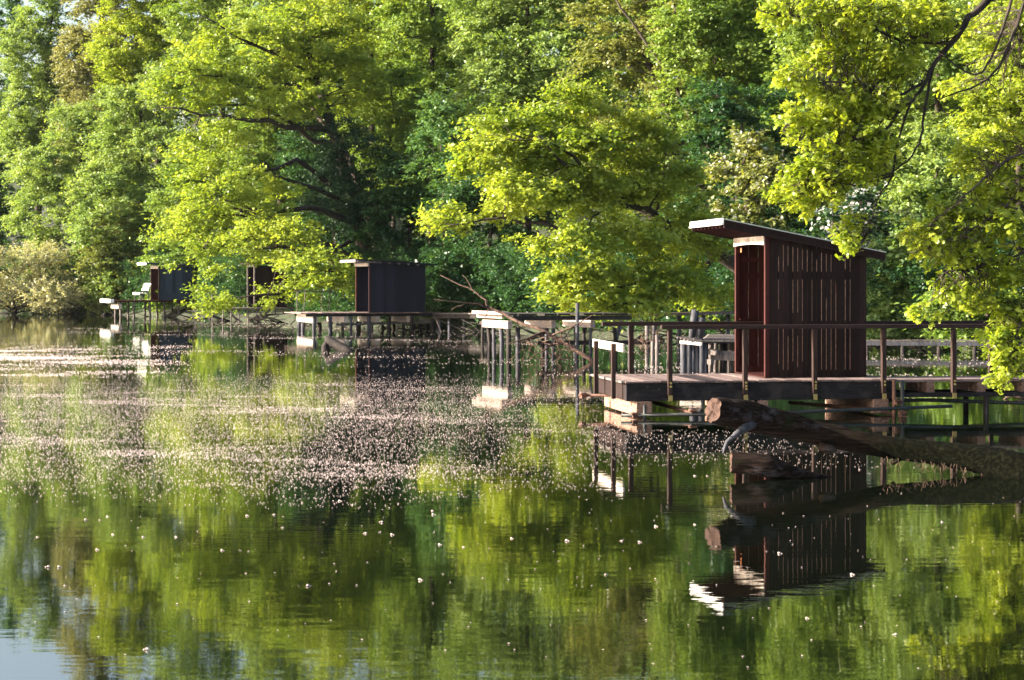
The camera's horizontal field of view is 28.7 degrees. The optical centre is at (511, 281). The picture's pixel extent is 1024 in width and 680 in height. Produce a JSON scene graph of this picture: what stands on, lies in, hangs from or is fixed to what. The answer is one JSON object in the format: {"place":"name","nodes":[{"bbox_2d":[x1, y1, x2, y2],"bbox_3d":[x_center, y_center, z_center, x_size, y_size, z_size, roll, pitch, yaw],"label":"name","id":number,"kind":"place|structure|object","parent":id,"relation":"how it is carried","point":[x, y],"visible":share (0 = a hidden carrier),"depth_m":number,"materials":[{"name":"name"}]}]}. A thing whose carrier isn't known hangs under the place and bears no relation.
{"place":"outdoors","nodes":[
{"label":"outdoors","id":0,"kind":"place"},
{"bbox_2d":[0,0,924,131],"label":"sky","id":1,"kind":"structure","parent":0,"point":[26,2],"materials":[{"name":"white"}]},
{"bbox_2d":[0,313,1023,679],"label":"water","id":2,"kind":"structure","parent":0,"point":[694,579],"depth_m":17.36,"materials":[{"name":"green liquid"}]},
{"bbox_2d":[100,299,196,316],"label":"fishing platform","id":3,"kind":"structure","parent":2,"relation":"in","point":[117,306],"depth_m":118.14,"materials":[{"name":"brown wood"}]},
{"bbox_2d":[133,283,150,299],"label":"white garden chair","id":4,"kind":"object","parent":3,"relation":"on","point":[145,286],"visible":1,"depth_m":116.88,"materials":[{"name":"white plastic"}]},
{"bbox_2d":[137,262,194,299],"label":"hut","id":5,"kind":"object","parent":3,"relation":"on","point":[166,286],"visible":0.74,"depth_m":117.64,"materials":[{"name":"grey wood"}]},
{"bbox_2d":[321,336,354,350],"bbox_3d":[-5.286,2.017,61.346,1.331,0.681,0.313,0,0,30],"label":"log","id":6,"kind":"object","parent":2,"relation":"in","point":[333,343],"visible":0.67,"depth_m":61.32,"materials":[{"name":"wood"}]},
{"bbox_2d":[479,321,487,341],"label":"mooring stump","id":7,"kind":"object","parent":2,"relation":"in","point":[482,332],"visible":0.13,"depth_m":69.96,"materials":[{"name":"wood"}]},
{"bbox_2d":[0,321,1005,665],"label":"floating blossom","id":8,"kind":"object","parent":2,"relation":"on","point":[254,425],"visible":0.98,"depth_m":29.74,"materials":[{"name":"white plant"}]},
{"bbox_2d":[434,275,597,361],"bbox_3d":[0.105,1.033,52.923,4.450,2.418,1.366,0,0,11],"label":"dead branch","id":9,"kind":"object","parent":2,"relation":"in","point":[559,340],"visible":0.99,"depth_m":52.82,"materials":[{"name":"brown wood"}]},
{"bbox_2d":[472,303,650,359],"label":"ruined jetty","id":10,"kind":"object","parent":2,"relation":"in","point":[546,321],"visible":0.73,"depth_m":54.91,"materials":[{"name":"grey wood"}]},
{"bbox_2d":[645,326,648,351],"bbox_3d":[4.049,2.016,59.998,0.117,1.408,0.115,0,0,0],"label":"wooden stake","id":11,"kind":"object","parent":2,"relation":"in","point":[647,330],"visible":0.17,"depth_m":59.96,"materials":[{"name":"grey wood"}]},
{"bbox_2d":[634,330,666,358],"bbox_3d":[3.592,1.669,51.929,0.939,0.806,0.893,0,0,-24],"label":"brushwood","id":12,"kind":"object","parent":2,"relation":"on","point":[644,344],"visible":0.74,"depth_m":52.00,"materials":[{"name":"brown wood"}]},
{"bbox_2d":[651,341,653,364],"bbox_3d":[3.547,2.118,50.498,0.088,1.205,0.086,0,0,0],"label":"wooden stake","id":13,"kind":"object","parent":2,"relation":"in","point":[652,352],"visible":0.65,"depth_m":50.47,"materials":[{"name":"grey wood"}]},
{"bbox_2d":[650,326,654,350],"bbox_3d":[4.206,2.016,59.999,0.206,1.415,0.117,0,0,0],"label":"wooden stake","id":14,"kind":"object","parent":2,"relation":"in","point":[653,330],"visible":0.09,"depth_m":59.95,"materials":[{"name":"grey wood"}]},
{"bbox_2d":[655,335,658,365],"bbox_3d":[3.624,2.032,49.998,0.088,1.376,0.086,0,0,0],"label":"wooden stake","id":15,"kind":"object","parent":2,"relation":"in","point":[656,350],"visible":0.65,"depth_m":49.97,"materials":[{"name":"grey wood"}]},
{"bbox_2d":[628,311,734,344],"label":"walkway","id":16,"kind":"structure","parent":2,"relation":"in","point":[702,314],"depth_m":66.09,"materials":[{"name":"brown wood"}]},
{"bbox_2d":[677,309,734,372],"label":"old pier","id":17,"kind":"structure","parent":2,"relation":"in","point":[699,353],"depth_m":46.47,"materials":[{"name":"grey wood"}]},
{"bbox_2d":[730,452,832,478],"bbox_3d":[2.917,1.996,21.532,1.159,0.323,0.263,0,0,-6],"label":"fallen log","id":18,"kind":"object","parent":2,"relation":"on","point":[762,465],"visible":0.94,"depth_m":21.42,"materials":[{"name":"brown wood"}]},
{"bbox_2d":[578,320,1023,418],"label":"fishing platform","id":19,"kind":"structure","parent":2,"relation":"in","point":[631,394],"depth_m":31.47,"materials":[{"name":"brown wood"}]},
{"bbox_2d":[689,218,885,377],"bbox_3d":[4.515,0.270,33.072,2.727,2.549,2.144,0,0,-9],"label":"slatted hut","id":20,"kind":"object","parent":19,"relation":"on","point":[782,277],"visible":0.9,"depth_m":32.19,"materials":[{"name":"brown wood"}]},
{"bbox_2d":[705,397,1023,478],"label":"fallen tree","id":21,"kind":"object","parent":2,"relation":"in","point":[740,417],"visible":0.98,"depth_m":22.06,"materials":[{"name":"brown wood"}]},
{"bbox_2d":[886,376,1023,413],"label":"walkway","id":22,"kind":"structure","parent":2,"relation":"in","point":[967,386],"depth_m":31.97,"materials":[{"name":"brown wood"}]},
{"bbox_2d":[1004,396,1023,398],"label":"driftwood twig","id":23,"kind":"object","parent":2,"relation":"in","point":[1007,397],"visible":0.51,"depth_m":35.99,"materials":[{"name":"brown wood"}]},
{"bbox_2d":[0,95,1023,349],"bbox_3d":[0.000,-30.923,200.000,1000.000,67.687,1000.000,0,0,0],"label":"ground","id":24,"kind":"structure","parent":0,"point":[290,317],"depth_m":108.25,"materials":[{"name":"soil"}]},
{"bbox_2d":[0,0,50,262],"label":"deciduous tree","id":25,"kind":"object","parent":24,"relation":"on","point":[7,4],"visible":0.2,"depth_m":148.97,"materials":[{"name":"green plant"}]},
{"bbox_2d":[0,0,91,240],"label":"deciduous tree","id":26,"kind":"object","parent":24,"relation":"on","point":[43,94],"visible":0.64,"depth_m":140.96,"materials":[{"name":"green plant"}]},
{"bbox_2d":[0,232,91,313],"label":"willow bush","id":27,"kind":"object","parent":24,"relation":"on","point":[7,300],"visible":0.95,"depth_m":127.81,"materials":[{"name":"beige plant"}]},
{"bbox_2d":[0,84,158,292],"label":"deciduous tree","id":28,"kind":"object","parent":24,"relation":"on","point":[38,156],"visible":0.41,"depth_m":132.05,"materials":[{"name":"green plant"}]},
{"bbox_2d":[42,0,152,171],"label":"deciduous tree","id":29,"kind":"object","parent":24,"relation":"on","point":[75,70],"visible":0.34,"depth_m":137.81,"materials":[{"name":"green plant"}]},
{"bbox_2d":[67,208,159,313],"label":"deciduous tree","id":30,"kind":"object","parent":24,"relation":"on","point":[99,253],"visible":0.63,"depth_m":126.91,"materials":[{"name":"green plant"}]},
{"bbox_2d":[59,59,222,313],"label":"deciduous tree","id":31,"kind":"object","parent":24,"relation":"on","point":[138,138],"visible":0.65,"depth_m":127.53,"materials":[{"name":"green plant"}]},
{"bbox_2d":[77,0,230,234],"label":"deciduous tree","id":32,"kind":"object","parent":24,"relation":"on","point":[154,45],"visible":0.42,"depth_m":135.15,"materials":[{"name":"green plant"}]},
{"bbox_2d":[129,121,255,315],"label":"deciduous tree","id":33,"kind":"object","parent":24,"relation":"on","point":[159,197],"visible":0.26,"depth_m":120.05,"materials":[{"name":"green plant"}]},
{"bbox_2d":[146,0,276,282],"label":"deciduous tree","id":34,"kind":"object","parent":24,"relation":"on","point":[178,22],"visible":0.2,"depth_m":129.28,"materials":[{"name":"green plant"}]},
{"bbox_2d":[212,263,299,321],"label":"open hut","id":35,"kind":"object","parent":24,"relation":"on","point":[260,275],"visible":0.41,"depth_m":106.35,"materials":[{"name":"brown wood"}]},
{"bbox_2d":[131,0,399,321],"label":"deciduous tree","id":36,"kind":"object","parent":24,"relation":"on","point":[286,44],"visible":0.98,"depth_m":92.53,"materials":[{"name":"green plant"}]},
{"bbox_2d":[216,3,332,293],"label":"deciduous tree","id":37,"kind":"object","parent":24,"relation":"on","point":[265,137],"visible":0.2,"depth_m":116.08,"materials":[{"name":"green plant"}]},
{"bbox_2d":[212,0,366,206],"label":"deciduous tree","id":38,"kind":"object","parent":24,"relation":"on","point":[240,6],"visible":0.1,"depth_m":122.71,"materials":[{"name":"green plant"}]},
{"bbox_2d":[266,25,396,311],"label":"deciduous tree","id":39,"kind":"object","parent":24,"relation":"on","point":[293,173],"visible":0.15,"depth_m":109.21,"materials":[{"name":"green plant"}]},
{"bbox_2d":[279,96,410,255],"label":"ivy tree","id":40,"kind":"object","parent":24,"relation":"on","point":[360,180],"visible":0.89,"depth_m":93.80,"materials":[{"name":"green plant"}]},
{"bbox_2d":[284,288,439,331],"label":"fishing platform","id":41,"kind":"structure","parent":24,"relation":"on","point":[372,319],"depth_m":85.54,"materials":[{"name":"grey wood"}]},
{"bbox_2d":[340,259,438,312],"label":"closed hut","id":42,"kind":"object","parent":41,"relation":"on","point":[388,286],"visible":1,"depth_m":84.71,"materials":[{"name":"grey wood"}]},
{"bbox_2d":[287,0,459,244],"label":"deciduous tree","id":43,"kind":"object","parent":24,"relation":"on","point":[387,55],"visible":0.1,"depth_m":107.27,"materials":[{"name":"green plant"}]},
{"bbox_2d":[320,56,447,257],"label":"deciduous tree","id":44,"kind":"object","parent":24,"relation":"on","point":[396,134],"visible":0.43,"depth_m":98.08,"materials":[{"name":"green plant"}]},
{"bbox_2d":[335,146,487,317],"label":"deciduous tree","id":45,"kind":"object","parent":24,"relation":"on","point":[397,193],"visible":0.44,"depth_m":93.11,"materials":[{"name":"green plant"}]},
{"bbox_2d":[363,0,501,270],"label":"deciduous tree","id":46,"kind":"object","parent":24,"relation":"on","point":[400,21],"visible":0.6,"depth_m":102.41,"materials":[{"name":"green plant"}]},
{"bbox_2d":[399,83,483,311],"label":"deciduous tree","id":47,"kind":"object","parent":24,"relation":"on","point":[443,131],"visible":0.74,"depth_m":91.28,"materials":[{"name":"green plant"}]},
{"bbox_2d":[432,313,504,330],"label":"walkway","id":48,"kind":"structure","parent":24,"relation":"on","point":[449,316],"depth_m":85.08,"materials":[{"name":"brown wood"}]},
{"bbox_2d":[403,155,574,319],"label":"deciduous tree","id":49,"kind":"object","parent":24,"relation":"on","point":[469,197],"visible":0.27,"depth_m":87.12,"materials":[{"name":"green plant"}]},
{"bbox_2d":[0,200,1023,341],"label":"undergrowth","id":50,"kind":"object","parent":24,"relation":"on","point":[507,294],"visible":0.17,"depth_m":85.25,"materials":[{"name":"green plant"}]},
{"bbox_2d":[0,298,1023,351],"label":"driftwood litter","id":51,"kind":"object","parent":24,"relation":"on","point":[353,321],"visible":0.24,"depth_m":92.47,"materials":[{"name":"brown wood"}]},
{"bbox_2d":[418,0,622,233],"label":"deciduous tree","id":52,"kind":"object","parent":24,"relation":"on","point":[481,27],"visible":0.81,"depth_m":95.60,"materials":[{"name":"green plant"}]},
{"bbox_2d":[106,0,1023,248],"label":"forest","id":53,"kind":"object","parent":24,"relation":"on","point":[614,92],"visible":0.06,"depth_m":109.85,"materials":[{"name":"green plant"}]},
{"bbox_2d":[407,75,734,333],"bbox_3d":[3.684,-2.427,65.739,14.525,8.864,7.344,0,0,-27],"label":"oak tree","id":54,"kind":"object","parent":24,"relation":"on","point":[516,191],"visible":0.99,"depth_m":64.95,"materials":[{"name":"green plant"}]},
{"bbox_2d":[550,0,734,207],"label":"deciduous tree","id":55,"kind":"object","parent":24,"relation":"on","point":[599,53],"visible":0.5,"depth_m":89.33,"materials":[{"name":"green plant"}]},
{"bbox_2d":[631,0,800,283],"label":"deciduous tree","id":56,"kind":"object","parent":24,"relation":"on","point":[710,22],"visible":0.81,"depth_m":85.84,"materials":[{"name":"green plant"}]},
{"bbox_2d":[660,72,824,279],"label":"deciduous tree","id":57,"kind":"object","parent":24,"relation":"on","point":[723,108],"visible":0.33,"depth_m":78.46,"materials":[{"name":"green plant"}]},
{"bbox_2d":[699,125,799,233],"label":"hawthorn tree","id":58,"kind":"object","parent":24,"relation":"on","point":[753,177],"visible":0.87,"depth_m":74.65,"materials":[{"name":"green plant"}]},
{"bbox_2d":[745,0,921,227],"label":"deciduous tree","id":59,"kind":"object","parent":24,"relation":"on","point":[801,43],"visible":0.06,"depth_m":82.16,"materials":[{"name":"green plant"}]},
{"bbox_2d":[801,181,907,289],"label":"hawthorn tree","id":60,"kind":"object","parent":24,"relation":"on","point":[855,203],"visible":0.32,"depth_m":70.69,"materials":[{"name":"green plant"}]},
{"bbox_2d":[752,0,1023,394],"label":"oak tree","id":61,"kind":"object","parent":24,"relation":"on","point":[841,106],"visible":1,"depth_m":21.64,"materials":[{"name":"green plant"}]},
{"bbox_2d":[865,212,995,340],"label":"waterside bush","id":62,"kind":"object","parent":24,"relation":"on","point":[886,305],"visible":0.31,"depth_m":65.74,"materials":[{"name":"green plant"}]},
{"bbox_2d":[870,125,1005,277],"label":"deciduous tree","id":63,"kind":"object","parent":24,"relation":"on","point":[919,186],"visible":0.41,"depth_m":69.56,"materials":[{"name":"green plant"}]},
{"bbox_2d":[861,0,1016,187],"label":"deciduous tree","id":64,"kind":"object","parent":24,"relation":"on","point":[946,68],"visible":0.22,"depth_m":77.21,"materials":[{"name":"green plant"}]},
{"bbox_2d":[866,339,1023,353],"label":"walkway","id":65,"kind":"structure","parent":24,"relation":"on","point":[912,342],"depth_m":58.94,"materials":[{"name":"grey wood"}]},
{"bbox_2d":[891,251,1023,351],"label":"waterside bush","id":66,"kind":"object","parent":24,"relation":"on","point":[965,333],"visible":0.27,"depth_m":60.32,"materials":[{"name":"green plant"}]},
{"bbox_2d":[932,0,1023,260],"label":"deciduous tree","id":67,"kind":"object","parent":24,"relation":"on","point":[1016,111],"visible":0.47,"depth_m":73.89,"materials":[{"name":"green plant"}]}
]}

